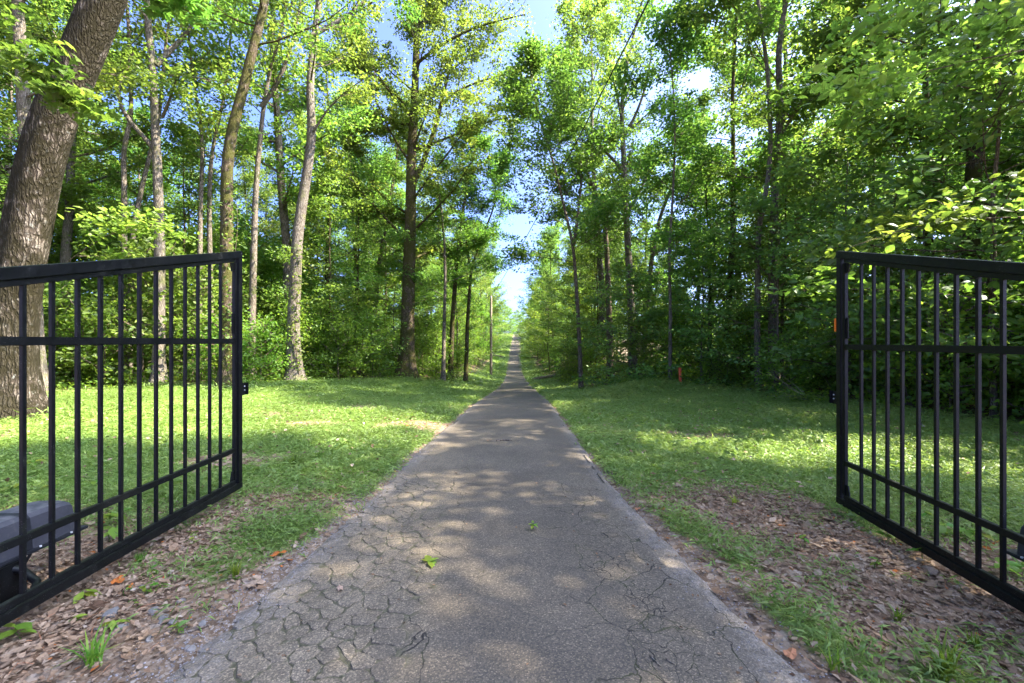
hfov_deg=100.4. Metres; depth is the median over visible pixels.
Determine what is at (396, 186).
tree
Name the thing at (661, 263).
understorey tree
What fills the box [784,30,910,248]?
tree
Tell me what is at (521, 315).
understorey tree
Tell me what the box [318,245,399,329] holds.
understorey tree
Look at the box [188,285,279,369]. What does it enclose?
shrub
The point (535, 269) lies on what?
tree
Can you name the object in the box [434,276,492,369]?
understorey tree
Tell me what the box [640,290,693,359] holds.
understorey tree
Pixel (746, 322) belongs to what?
shrub
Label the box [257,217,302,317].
understorey tree
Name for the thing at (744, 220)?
tree
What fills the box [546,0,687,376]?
tree
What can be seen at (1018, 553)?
gate opener
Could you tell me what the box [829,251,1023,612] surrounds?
drive gate
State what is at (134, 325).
shrub
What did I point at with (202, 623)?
stone
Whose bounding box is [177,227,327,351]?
understorey tree
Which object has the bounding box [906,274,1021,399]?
shrub
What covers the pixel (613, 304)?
understorey tree
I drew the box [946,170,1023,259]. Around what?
understorey tree
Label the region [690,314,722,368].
shrub
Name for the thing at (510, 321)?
understorey tree
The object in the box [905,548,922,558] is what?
seedling
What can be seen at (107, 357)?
shrub
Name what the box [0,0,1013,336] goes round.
sky
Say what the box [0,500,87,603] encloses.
gate opener
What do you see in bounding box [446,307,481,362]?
understorey tree
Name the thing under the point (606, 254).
tree
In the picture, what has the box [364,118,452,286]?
tree
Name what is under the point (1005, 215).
understorey tree
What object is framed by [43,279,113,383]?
shrub
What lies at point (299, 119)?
tree
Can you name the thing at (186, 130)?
understorey tree
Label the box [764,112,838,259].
tree
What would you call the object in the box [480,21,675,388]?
tree
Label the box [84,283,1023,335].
distant woods
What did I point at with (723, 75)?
tree
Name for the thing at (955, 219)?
leafy bough
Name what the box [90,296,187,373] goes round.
shrub
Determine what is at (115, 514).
weed
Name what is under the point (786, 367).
shrub
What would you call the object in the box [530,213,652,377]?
understorey tree
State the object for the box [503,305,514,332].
understorey tree
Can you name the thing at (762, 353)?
shrub
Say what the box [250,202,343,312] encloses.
understorey tree
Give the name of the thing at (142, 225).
leafy bough
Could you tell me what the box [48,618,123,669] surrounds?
grass tuft
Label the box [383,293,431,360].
understorey tree
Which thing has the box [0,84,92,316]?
understorey tree
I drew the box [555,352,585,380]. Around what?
shrub
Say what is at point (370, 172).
understorey tree
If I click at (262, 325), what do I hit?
shrub
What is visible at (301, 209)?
tree
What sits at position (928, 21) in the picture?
understorey tree
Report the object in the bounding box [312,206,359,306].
tree
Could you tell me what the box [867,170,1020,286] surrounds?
understorey tree
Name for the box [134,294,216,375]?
shrub
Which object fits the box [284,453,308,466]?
grass tuft
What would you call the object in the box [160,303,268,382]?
shrub
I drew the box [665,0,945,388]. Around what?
tree
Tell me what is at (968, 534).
weed
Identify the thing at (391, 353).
shrub
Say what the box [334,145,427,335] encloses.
tree
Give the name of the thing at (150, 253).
shrub
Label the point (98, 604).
fallen leaf
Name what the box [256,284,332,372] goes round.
shrub
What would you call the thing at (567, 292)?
understorey tree
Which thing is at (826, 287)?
leafy bough
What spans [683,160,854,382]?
understorey tree
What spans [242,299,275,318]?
shrub
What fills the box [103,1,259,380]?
tree
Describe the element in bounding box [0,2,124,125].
leafy bough
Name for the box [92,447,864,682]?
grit
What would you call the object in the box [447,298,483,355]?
understorey tree
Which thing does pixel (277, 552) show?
fallen leaf
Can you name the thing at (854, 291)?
shrub
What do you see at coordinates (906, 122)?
tree
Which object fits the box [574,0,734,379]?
tree
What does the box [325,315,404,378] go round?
shrub
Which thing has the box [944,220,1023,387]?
shrub
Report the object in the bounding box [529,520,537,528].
weed
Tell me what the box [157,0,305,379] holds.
tree
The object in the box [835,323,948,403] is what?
shrub
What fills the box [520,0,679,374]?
tree
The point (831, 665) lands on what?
grass tuft
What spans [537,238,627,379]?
understorey tree
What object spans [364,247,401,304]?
tree
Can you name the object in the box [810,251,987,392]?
shrub
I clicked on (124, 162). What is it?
tree
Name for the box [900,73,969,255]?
tree
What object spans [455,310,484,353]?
understorey tree
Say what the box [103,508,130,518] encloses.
weed
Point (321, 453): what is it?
grass tuft
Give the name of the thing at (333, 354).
shrub
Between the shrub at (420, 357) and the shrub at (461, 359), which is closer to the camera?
the shrub at (420, 357)
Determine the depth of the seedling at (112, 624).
2.14 m
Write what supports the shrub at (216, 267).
on the ground at (764, 632)
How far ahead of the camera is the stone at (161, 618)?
2.22 m
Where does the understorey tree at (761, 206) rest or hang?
on the ground at (764, 632)
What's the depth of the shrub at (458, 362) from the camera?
31.96 m
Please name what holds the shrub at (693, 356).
on the ground at (764, 632)
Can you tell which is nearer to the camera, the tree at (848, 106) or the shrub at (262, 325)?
the tree at (848, 106)
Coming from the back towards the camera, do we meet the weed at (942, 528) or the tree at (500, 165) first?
the tree at (500, 165)
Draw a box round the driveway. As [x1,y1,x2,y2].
[163,334,810,682]
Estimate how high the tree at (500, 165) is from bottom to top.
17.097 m
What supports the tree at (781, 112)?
on the ground at (764, 632)
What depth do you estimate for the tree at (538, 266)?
67.57 m
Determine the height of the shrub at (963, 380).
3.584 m
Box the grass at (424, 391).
[0,333,1023,682]
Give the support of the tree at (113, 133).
on the ground at (764, 632)
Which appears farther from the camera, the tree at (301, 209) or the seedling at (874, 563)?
the tree at (301, 209)
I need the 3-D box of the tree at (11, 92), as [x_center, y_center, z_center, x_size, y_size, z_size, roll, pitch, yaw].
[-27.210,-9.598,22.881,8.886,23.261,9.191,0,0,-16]
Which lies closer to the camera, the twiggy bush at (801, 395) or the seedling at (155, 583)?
the seedling at (155, 583)
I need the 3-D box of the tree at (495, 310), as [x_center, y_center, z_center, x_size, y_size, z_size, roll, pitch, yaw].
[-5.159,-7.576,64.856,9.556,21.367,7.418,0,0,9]
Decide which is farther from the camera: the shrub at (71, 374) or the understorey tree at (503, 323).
the understorey tree at (503, 323)
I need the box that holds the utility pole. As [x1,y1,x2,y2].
[490,296,491,374]
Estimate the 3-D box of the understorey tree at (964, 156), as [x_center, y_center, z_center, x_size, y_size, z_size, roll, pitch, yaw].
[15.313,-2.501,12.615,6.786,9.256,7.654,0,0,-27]
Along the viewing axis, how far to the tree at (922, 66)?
12.65 m
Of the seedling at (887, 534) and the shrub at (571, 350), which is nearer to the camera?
the seedling at (887, 534)
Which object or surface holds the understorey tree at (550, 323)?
on the ground at (764, 632)
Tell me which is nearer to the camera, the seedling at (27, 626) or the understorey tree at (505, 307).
the seedling at (27, 626)
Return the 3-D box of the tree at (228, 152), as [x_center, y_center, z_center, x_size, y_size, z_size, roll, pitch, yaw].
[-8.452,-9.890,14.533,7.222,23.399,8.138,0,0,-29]
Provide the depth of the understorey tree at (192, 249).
27.34 m
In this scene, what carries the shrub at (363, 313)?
on the ground at (764, 632)
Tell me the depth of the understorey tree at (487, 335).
81.32 m
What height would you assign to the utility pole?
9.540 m
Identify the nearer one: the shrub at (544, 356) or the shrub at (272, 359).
the shrub at (272, 359)
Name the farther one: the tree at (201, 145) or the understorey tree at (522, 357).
the understorey tree at (522, 357)
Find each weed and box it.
[1,483,18,491]
[27,459,42,465]
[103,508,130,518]
[103,526,117,541]
[105,513,117,525]
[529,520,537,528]
[911,510,941,523]
[928,522,952,533]
[951,527,974,540]
[966,528,997,540]
[987,557,1022,577]
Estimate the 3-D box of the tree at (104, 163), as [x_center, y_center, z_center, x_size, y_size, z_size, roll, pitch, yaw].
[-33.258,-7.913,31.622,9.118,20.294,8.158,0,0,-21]
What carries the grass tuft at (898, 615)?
on the ground at (764, 632)
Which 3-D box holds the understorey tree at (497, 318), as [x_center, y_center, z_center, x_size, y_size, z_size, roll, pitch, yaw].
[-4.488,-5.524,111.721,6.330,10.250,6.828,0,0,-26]
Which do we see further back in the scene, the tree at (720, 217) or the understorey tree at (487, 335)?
the understorey tree at (487, 335)
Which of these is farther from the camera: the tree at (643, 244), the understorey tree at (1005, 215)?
the tree at (643, 244)
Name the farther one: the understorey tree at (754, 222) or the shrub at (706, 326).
the shrub at (706, 326)
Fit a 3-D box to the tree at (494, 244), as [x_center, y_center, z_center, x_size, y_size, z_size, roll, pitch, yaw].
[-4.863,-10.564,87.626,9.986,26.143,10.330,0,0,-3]
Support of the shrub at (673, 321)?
on the ground at (764, 632)
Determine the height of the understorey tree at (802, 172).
8.695 m
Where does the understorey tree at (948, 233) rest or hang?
on the ground at (764, 632)
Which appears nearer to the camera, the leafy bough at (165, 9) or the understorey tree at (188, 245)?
the leafy bough at (165, 9)
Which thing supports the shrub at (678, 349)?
on the ground at (764, 632)
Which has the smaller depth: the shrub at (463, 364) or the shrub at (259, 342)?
the shrub at (259, 342)
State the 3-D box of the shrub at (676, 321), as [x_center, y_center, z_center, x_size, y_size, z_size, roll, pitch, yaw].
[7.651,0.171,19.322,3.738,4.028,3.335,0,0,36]
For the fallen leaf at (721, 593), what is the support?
on the ground at (764, 632)
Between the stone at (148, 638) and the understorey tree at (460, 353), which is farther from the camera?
the understorey tree at (460, 353)
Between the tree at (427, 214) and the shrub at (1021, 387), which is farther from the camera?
the tree at (427, 214)
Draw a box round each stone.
[100,606,119,618]
[113,623,128,632]
[145,635,153,642]
[146,606,159,615]
[158,615,167,623]
[184,645,195,651]
[199,620,205,626]
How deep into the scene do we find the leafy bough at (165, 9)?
6.28 m
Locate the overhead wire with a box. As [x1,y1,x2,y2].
[491,0,649,295]
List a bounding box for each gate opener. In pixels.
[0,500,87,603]
[1007,525,1023,561]
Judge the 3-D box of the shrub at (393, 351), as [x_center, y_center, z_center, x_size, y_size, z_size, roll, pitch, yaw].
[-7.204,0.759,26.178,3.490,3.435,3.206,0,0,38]
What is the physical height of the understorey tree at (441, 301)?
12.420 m
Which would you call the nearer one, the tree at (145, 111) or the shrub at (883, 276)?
the shrub at (883, 276)
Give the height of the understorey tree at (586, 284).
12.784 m
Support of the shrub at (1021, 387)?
on the ground at (764, 632)
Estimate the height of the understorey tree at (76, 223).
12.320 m
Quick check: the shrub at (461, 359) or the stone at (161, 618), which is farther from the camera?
the shrub at (461, 359)
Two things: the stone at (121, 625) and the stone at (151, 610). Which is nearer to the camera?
the stone at (121, 625)
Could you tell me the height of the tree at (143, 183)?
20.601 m
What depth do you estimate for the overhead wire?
11.67 m
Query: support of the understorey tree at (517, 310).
on the ground at (764, 632)
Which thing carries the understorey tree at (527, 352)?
on the ground at (764, 632)
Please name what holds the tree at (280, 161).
on the ground at (764, 632)
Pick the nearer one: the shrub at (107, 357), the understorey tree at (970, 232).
the understorey tree at (970, 232)
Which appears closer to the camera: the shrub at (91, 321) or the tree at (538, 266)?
the shrub at (91, 321)
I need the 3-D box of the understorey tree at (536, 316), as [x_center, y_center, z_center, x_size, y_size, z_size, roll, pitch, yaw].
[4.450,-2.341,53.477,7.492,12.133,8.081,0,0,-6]
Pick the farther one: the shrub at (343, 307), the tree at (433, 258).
the tree at (433, 258)
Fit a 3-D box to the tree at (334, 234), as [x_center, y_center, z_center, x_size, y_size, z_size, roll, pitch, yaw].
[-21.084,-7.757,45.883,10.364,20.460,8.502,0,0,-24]
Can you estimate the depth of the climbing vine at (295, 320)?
17.69 m
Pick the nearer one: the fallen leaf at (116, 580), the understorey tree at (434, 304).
the fallen leaf at (116, 580)
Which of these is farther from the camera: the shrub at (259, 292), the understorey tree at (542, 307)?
the understorey tree at (542, 307)
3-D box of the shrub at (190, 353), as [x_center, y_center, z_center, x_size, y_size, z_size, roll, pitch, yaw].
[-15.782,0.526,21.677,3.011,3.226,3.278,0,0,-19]
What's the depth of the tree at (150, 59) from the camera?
15.89 m
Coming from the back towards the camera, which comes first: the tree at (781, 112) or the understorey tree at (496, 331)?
the understorey tree at (496, 331)
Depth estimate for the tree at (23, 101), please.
12.91 m
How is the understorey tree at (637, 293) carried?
on the ground at (764, 632)
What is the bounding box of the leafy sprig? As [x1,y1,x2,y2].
[421,555,438,567]
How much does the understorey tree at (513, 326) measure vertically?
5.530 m
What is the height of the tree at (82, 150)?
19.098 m
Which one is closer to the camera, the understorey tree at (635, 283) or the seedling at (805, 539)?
the seedling at (805, 539)
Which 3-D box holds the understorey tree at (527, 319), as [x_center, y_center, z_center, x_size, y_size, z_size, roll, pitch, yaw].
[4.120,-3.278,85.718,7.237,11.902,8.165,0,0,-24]
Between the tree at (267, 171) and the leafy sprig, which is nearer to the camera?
the leafy sprig
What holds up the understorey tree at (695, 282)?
on the ground at (764, 632)
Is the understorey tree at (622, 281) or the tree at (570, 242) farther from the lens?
the tree at (570, 242)
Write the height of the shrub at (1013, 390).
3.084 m
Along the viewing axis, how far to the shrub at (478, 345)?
56.41 m
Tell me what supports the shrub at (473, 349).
on the ground at (764, 632)
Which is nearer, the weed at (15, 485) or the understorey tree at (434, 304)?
the weed at (15, 485)
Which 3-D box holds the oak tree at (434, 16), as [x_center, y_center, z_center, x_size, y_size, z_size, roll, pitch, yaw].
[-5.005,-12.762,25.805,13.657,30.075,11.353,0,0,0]
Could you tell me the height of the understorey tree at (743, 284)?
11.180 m
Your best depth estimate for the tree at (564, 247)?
44.35 m
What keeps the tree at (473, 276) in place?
on the ground at (764, 632)
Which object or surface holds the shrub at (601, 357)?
on the ground at (764, 632)
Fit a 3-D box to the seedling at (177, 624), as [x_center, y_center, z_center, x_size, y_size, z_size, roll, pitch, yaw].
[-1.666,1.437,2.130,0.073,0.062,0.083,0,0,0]
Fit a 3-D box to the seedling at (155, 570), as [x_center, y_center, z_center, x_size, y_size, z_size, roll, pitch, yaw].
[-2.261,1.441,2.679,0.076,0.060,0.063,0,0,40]
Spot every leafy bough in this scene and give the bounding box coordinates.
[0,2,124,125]
[56,176,207,262]
[138,0,223,30]
[756,245,1023,306]
[769,0,1023,145]
[792,169,1023,272]
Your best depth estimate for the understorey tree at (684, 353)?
17.77 m
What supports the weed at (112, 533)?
on the ground at (764, 632)
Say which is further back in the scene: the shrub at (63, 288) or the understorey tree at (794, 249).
the understorey tree at (794, 249)
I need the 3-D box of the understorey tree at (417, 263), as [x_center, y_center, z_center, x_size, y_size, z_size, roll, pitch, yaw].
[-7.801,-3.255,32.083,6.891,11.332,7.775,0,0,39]
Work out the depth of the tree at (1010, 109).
22.86 m
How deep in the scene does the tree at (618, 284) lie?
59.16 m
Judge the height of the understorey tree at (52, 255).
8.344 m
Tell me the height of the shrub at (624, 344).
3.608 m
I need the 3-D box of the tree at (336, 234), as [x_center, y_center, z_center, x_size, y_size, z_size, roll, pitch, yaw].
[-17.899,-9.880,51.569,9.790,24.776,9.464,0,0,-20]
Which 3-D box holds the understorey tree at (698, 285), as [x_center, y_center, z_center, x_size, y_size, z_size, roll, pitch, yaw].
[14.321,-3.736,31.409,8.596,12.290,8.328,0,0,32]
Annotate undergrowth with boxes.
[55,360,1023,422]
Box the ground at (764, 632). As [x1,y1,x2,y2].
[0,334,1023,682]
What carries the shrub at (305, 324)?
on the ground at (764, 632)
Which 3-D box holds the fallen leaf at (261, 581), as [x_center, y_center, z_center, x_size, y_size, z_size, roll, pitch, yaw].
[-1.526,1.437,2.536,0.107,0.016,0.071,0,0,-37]
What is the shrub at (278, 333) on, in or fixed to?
on the ground at (764, 632)
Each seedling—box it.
[0,622,36,639]
[68,613,87,621]
[73,589,100,603]
[101,619,128,633]
[138,581,152,593]
[147,564,158,573]
[149,582,167,589]
[168,620,186,632]
[799,534,808,544]
[869,557,880,567]
[876,531,895,543]
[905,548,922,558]
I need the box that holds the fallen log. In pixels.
[533,374,561,379]
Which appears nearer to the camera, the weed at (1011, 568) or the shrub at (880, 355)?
the weed at (1011, 568)
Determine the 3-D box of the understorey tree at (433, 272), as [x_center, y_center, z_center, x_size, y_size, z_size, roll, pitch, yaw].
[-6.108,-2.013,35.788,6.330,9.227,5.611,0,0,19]
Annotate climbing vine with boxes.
[214,179,264,384]
[274,240,312,380]
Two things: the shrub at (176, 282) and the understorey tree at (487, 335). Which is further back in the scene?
the understorey tree at (487, 335)
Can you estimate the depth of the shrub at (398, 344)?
27.14 m
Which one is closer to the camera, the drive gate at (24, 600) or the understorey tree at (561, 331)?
the drive gate at (24, 600)
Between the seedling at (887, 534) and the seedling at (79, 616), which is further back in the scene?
the seedling at (887, 534)
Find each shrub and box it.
[43,231,217,381]
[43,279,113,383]
[44,300,115,383]
[46,325,85,381]
[47,287,151,385]
[60,230,245,379]
[66,329,136,375]
[83,287,174,372]
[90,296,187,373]
[110,252,260,382]
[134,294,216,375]
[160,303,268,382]
[168,265,272,361]
[174,345,217,373]
[182,267,278,354]
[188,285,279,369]
[213,310,300,383]
[214,325,271,374]
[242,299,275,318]
[242,310,281,375]
[243,317,314,376]
[244,307,282,372]
[254,300,343,379]
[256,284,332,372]
[284,309,342,374]
[285,307,348,376]
[302,303,371,377]
[309,304,378,375]
[315,320,361,372]
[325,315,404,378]
[332,317,383,373]
[335,298,383,361]
[341,301,409,376]
[361,324,405,374]
[374,329,420,373]
[386,326,421,371]
[394,314,440,359]
[415,307,455,375]
[415,344,434,368]
[416,323,465,380]
[427,331,471,375]
[446,341,474,370]
[454,358,470,374]
[462,336,483,361]
[469,338,492,365]
[532,337,549,360]
[539,345,561,371]
[555,331,591,374]
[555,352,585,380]
[575,340,605,379]
[585,335,622,378]
[601,308,674,380]
[620,305,690,375]
[638,302,715,379]
[643,307,703,376]
[654,301,714,368]
[683,343,705,370]
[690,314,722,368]
[697,330,753,385]
[699,302,789,381]
[735,325,826,394]
[738,284,815,372]
[746,323,792,381]
[761,250,890,381]
[770,292,882,392]
[808,275,884,382]
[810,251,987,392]
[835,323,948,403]
[848,277,1023,412]
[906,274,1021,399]
[922,219,1023,407]
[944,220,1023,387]
[967,297,1023,410]
[969,212,1023,423]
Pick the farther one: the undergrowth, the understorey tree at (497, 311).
the understorey tree at (497, 311)
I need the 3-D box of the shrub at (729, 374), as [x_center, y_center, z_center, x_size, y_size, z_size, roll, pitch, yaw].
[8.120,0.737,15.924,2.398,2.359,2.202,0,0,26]
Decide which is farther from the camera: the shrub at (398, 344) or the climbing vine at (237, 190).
the shrub at (398, 344)
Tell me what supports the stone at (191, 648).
on the ground at (764, 632)
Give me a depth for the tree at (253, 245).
18.97 m
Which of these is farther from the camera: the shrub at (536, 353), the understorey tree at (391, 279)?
the shrub at (536, 353)
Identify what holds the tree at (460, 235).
on the ground at (764, 632)
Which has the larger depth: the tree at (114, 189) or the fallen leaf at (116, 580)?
the tree at (114, 189)
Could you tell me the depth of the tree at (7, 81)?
19.91 m
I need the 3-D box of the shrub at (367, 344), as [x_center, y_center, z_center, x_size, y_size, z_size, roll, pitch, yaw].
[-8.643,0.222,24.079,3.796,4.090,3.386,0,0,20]
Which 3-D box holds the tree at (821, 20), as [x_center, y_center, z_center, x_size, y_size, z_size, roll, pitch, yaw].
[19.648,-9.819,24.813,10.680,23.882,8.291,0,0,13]
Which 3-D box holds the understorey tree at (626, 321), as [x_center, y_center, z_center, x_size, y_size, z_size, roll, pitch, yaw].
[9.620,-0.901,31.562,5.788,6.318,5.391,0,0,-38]
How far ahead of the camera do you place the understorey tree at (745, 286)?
26.31 m
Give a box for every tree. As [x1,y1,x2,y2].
[0,0,75,201]
[0,0,117,211]
[0,0,132,263]
[0,0,139,370]
[0,0,170,393]
[0,0,196,374]
[0,0,423,421]
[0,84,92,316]
[1,204,88,309]
[3,92,148,263]
[9,0,229,384]
[43,214,192,376]
[43,223,145,328]
[48,165,130,300]
[54,0,242,382]
[73,115,284,376]
[77,101,199,288]
[77,117,119,278]
[77,155,137,290]
[84,229,219,360]
[92,139,206,225]
[93,0,276,385]
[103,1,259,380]
[116,202,215,300]
[131,129,219,295]
[140,0,384,351]
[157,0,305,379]
[167,229,206,295]
[174,203,281,312]
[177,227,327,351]
[180,202,263,282]
[196,0,375,388]
[201,0,343,378]
[205,117,294,287]
[218,0,412,380]
[219,151,312,266]
[244,231,335,319]
[246,150,397,373]
[248,104,350,281]
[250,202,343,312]
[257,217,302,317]
[260,241,322,318]
[263,36,395,313]
[276,243,372,315]
[283,150,441,373]
[289,183,362,289]
[297,0,542,379]
[302,257,337,315]
[303,79,405,274]
[308,104,404,295]
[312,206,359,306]
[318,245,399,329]
[331,160,394,293]
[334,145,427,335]
[341,172,405,305]
[344,258,399,331]
[348,245,464,365]
[349,86,435,331]
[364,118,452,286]
[364,225,465,346]
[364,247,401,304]
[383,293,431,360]
[387,153,500,380]
[387,249,472,356]
[390,254,465,334]
[397,110,516,380]
[415,253,498,376]
[416,183,466,309]
[416,264,476,365]
[417,145,530,381]
[420,202,451,313]
[430,255,494,356]
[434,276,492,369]
[441,228,489,329]
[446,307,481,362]
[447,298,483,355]
[450,224,503,360]
[454,239,495,305]
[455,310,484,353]
[470,307,513,365]
[473,241,510,355]
[475,325,494,353]
[477,229,511,352]
[478,315,497,352]
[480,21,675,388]
[485,293,501,331]
[486,313,505,343]
[488,304,503,332]
[496,316,509,332]
[497,303,512,332]
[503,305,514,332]
[503,307,517,331]
[508,320,517,333]
[509,268,575,373]
[510,309,521,332]
[514,223,579,365]
[516,310,526,331]
[517,297,540,341]
[518,230,564,361]
[519,313,550,364]
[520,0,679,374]
[520,277,572,354]
[521,34,658,380]
[522,314,542,357]
[525,242,561,301]
[529,265,548,313]
[529,284,593,375]
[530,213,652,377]
[531,241,624,356]
[533,218,580,307]
[536,293,567,350]
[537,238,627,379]
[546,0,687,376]
[549,305,604,376]
[559,170,626,312]
[562,259,623,338]
[563,215,597,309]
[564,252,707,385]
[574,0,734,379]
[582,262,627,360]
[593,86,726,371]
[595,240,660,361]
[598,241,636,353]
[603,146,681,295]
[607,237,779,385]
[614,252,668,349]
[614,289,666,366]
[616,129,816,384]
[618,240,692,332]
[624,217,659,296]
[634,0,817,371]
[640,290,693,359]
[641,205,785,382]
[643,120,754,305]
[649,210,753,365]
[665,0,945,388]
[666,9,833,300]
[667,134,882,387]
[673,0,858,388]
[675,0,905,232]
[676,150,899,395]
[682,142,749,306]
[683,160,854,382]
[691,246,765,329]
[712,246,767,335]
[718,113,999,393]
[733,170,779,294]
[742,0,1023,391]
[743,178,885,360]
[747,152,942,384]
[753,0,962,215]
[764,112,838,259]
[775,0,1017,387]
[778,120,1023,403]
[779,60,1010,357]
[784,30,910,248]
[788,0,1023,419]
[789,152,947,301]
[798,0,1023,403]
[823,31,968,254]
[831,10,1023,402]
[856,109,1023,341]
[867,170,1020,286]
[870,199,1007,274]
[876,57,946,242]
[891,149,1019,310]
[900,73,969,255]
[909,43,1023,234]
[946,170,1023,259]
[983,124,1023,180]
[996,187,1022,326]
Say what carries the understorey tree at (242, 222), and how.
on the ground at (764, 632)
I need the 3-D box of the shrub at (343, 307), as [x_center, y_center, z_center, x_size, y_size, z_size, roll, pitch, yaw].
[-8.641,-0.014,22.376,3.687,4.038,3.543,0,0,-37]
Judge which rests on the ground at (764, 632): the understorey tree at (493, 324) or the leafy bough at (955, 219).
the understorey tree at (493, 324)
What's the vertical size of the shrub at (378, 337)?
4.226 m
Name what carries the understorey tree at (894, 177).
on the ground at (764, 632)
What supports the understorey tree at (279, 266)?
on the ground at (764, 632)
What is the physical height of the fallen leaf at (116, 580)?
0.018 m
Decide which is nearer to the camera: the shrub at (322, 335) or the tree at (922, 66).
the tree at (922, 66)
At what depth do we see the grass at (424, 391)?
5.65 m
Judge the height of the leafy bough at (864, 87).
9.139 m
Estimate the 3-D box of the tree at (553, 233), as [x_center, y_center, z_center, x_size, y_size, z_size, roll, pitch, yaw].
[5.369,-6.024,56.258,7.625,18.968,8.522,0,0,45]
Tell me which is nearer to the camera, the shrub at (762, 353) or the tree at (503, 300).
the shrub at (762, 353)
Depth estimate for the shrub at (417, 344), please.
37.50 m
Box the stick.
[180,623,209,634]
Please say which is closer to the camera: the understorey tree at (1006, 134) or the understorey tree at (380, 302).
the understorey tree at (1006, 134)
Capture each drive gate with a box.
[0,251,248,626]
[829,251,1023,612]
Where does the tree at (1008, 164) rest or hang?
on the ground at (764, 632)
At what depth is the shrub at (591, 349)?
27.04 m
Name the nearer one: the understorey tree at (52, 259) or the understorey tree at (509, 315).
the understorey tree at (52, 259)
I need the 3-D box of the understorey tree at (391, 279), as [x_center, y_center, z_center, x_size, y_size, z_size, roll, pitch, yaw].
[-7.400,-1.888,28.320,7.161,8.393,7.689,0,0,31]
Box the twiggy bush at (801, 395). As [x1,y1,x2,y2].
[761,370,850,404]
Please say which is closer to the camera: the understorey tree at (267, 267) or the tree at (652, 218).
the understorey tree at (267, 267)
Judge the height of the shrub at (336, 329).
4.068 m
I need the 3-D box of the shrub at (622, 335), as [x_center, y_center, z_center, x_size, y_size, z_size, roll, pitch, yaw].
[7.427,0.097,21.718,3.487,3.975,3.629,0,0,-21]
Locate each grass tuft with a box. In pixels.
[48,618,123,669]
[128,545,154,563]
[226,560,243,579]
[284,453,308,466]
[309,450,328,458]
[726,494,740,503]
[817,632,851,672]
[884,601,912,621]
[899,620,1000,682]
[949,625,999,649]
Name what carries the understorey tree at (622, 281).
on the ground at (764, 632)
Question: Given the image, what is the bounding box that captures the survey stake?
[678,368,681,383]
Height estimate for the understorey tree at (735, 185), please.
11.570 m
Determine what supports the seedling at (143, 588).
on the ground at (764, 632)
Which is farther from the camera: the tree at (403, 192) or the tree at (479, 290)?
the tree at (479, 290)
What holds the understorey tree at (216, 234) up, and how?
on the ground at (764, 632)
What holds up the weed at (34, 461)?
on the ground at (764, 632)
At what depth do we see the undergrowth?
15.61 m
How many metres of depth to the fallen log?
39.03 m
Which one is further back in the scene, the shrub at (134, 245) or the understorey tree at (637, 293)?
the understorey tree at (637, 293)
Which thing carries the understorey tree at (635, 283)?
on the ground at (764, 632)
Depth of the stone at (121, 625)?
2.15 m
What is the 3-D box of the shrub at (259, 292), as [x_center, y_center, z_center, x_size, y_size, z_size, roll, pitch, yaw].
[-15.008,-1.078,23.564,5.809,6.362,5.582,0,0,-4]
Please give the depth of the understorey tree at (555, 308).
40.55 m
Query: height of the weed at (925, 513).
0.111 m
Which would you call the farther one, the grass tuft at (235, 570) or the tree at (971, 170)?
the tree at (971, 170)
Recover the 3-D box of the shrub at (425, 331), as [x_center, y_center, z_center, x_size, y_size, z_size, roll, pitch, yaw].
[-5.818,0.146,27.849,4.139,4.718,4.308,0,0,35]
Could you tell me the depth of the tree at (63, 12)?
28.74 m
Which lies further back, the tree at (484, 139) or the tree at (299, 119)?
the tree at (299, 119)
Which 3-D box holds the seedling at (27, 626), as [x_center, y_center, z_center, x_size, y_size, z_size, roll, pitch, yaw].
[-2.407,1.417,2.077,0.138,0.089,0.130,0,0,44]
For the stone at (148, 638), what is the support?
on the ground at (764, 632)
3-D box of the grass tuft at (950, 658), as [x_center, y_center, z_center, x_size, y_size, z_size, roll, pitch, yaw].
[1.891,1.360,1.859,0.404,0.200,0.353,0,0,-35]
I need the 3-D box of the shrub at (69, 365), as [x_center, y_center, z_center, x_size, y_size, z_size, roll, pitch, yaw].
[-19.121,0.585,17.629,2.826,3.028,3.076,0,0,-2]
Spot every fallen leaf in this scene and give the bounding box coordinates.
[80,600,108,611]
[111,575,124,583]
[246,579,265,587]
[270,550,285,555]
[710,588,724,595]
[783,648,796,658]
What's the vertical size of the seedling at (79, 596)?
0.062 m
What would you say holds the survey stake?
on the ground at (764, 632)
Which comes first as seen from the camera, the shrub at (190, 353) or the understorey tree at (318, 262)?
the shrub at (190, 353)
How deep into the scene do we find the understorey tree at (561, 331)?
36.78 m
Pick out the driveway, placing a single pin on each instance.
(506, 615)
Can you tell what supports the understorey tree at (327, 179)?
on the ground at (764, 632)
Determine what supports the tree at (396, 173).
on the ground at (764, 632)
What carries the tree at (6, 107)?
on the ground at (764, 632)
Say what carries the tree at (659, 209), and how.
on the ground at (764, 632)
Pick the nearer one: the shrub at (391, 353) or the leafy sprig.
the leafy sprig
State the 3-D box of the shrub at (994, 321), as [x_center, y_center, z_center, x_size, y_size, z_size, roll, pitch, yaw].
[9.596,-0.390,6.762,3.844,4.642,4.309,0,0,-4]

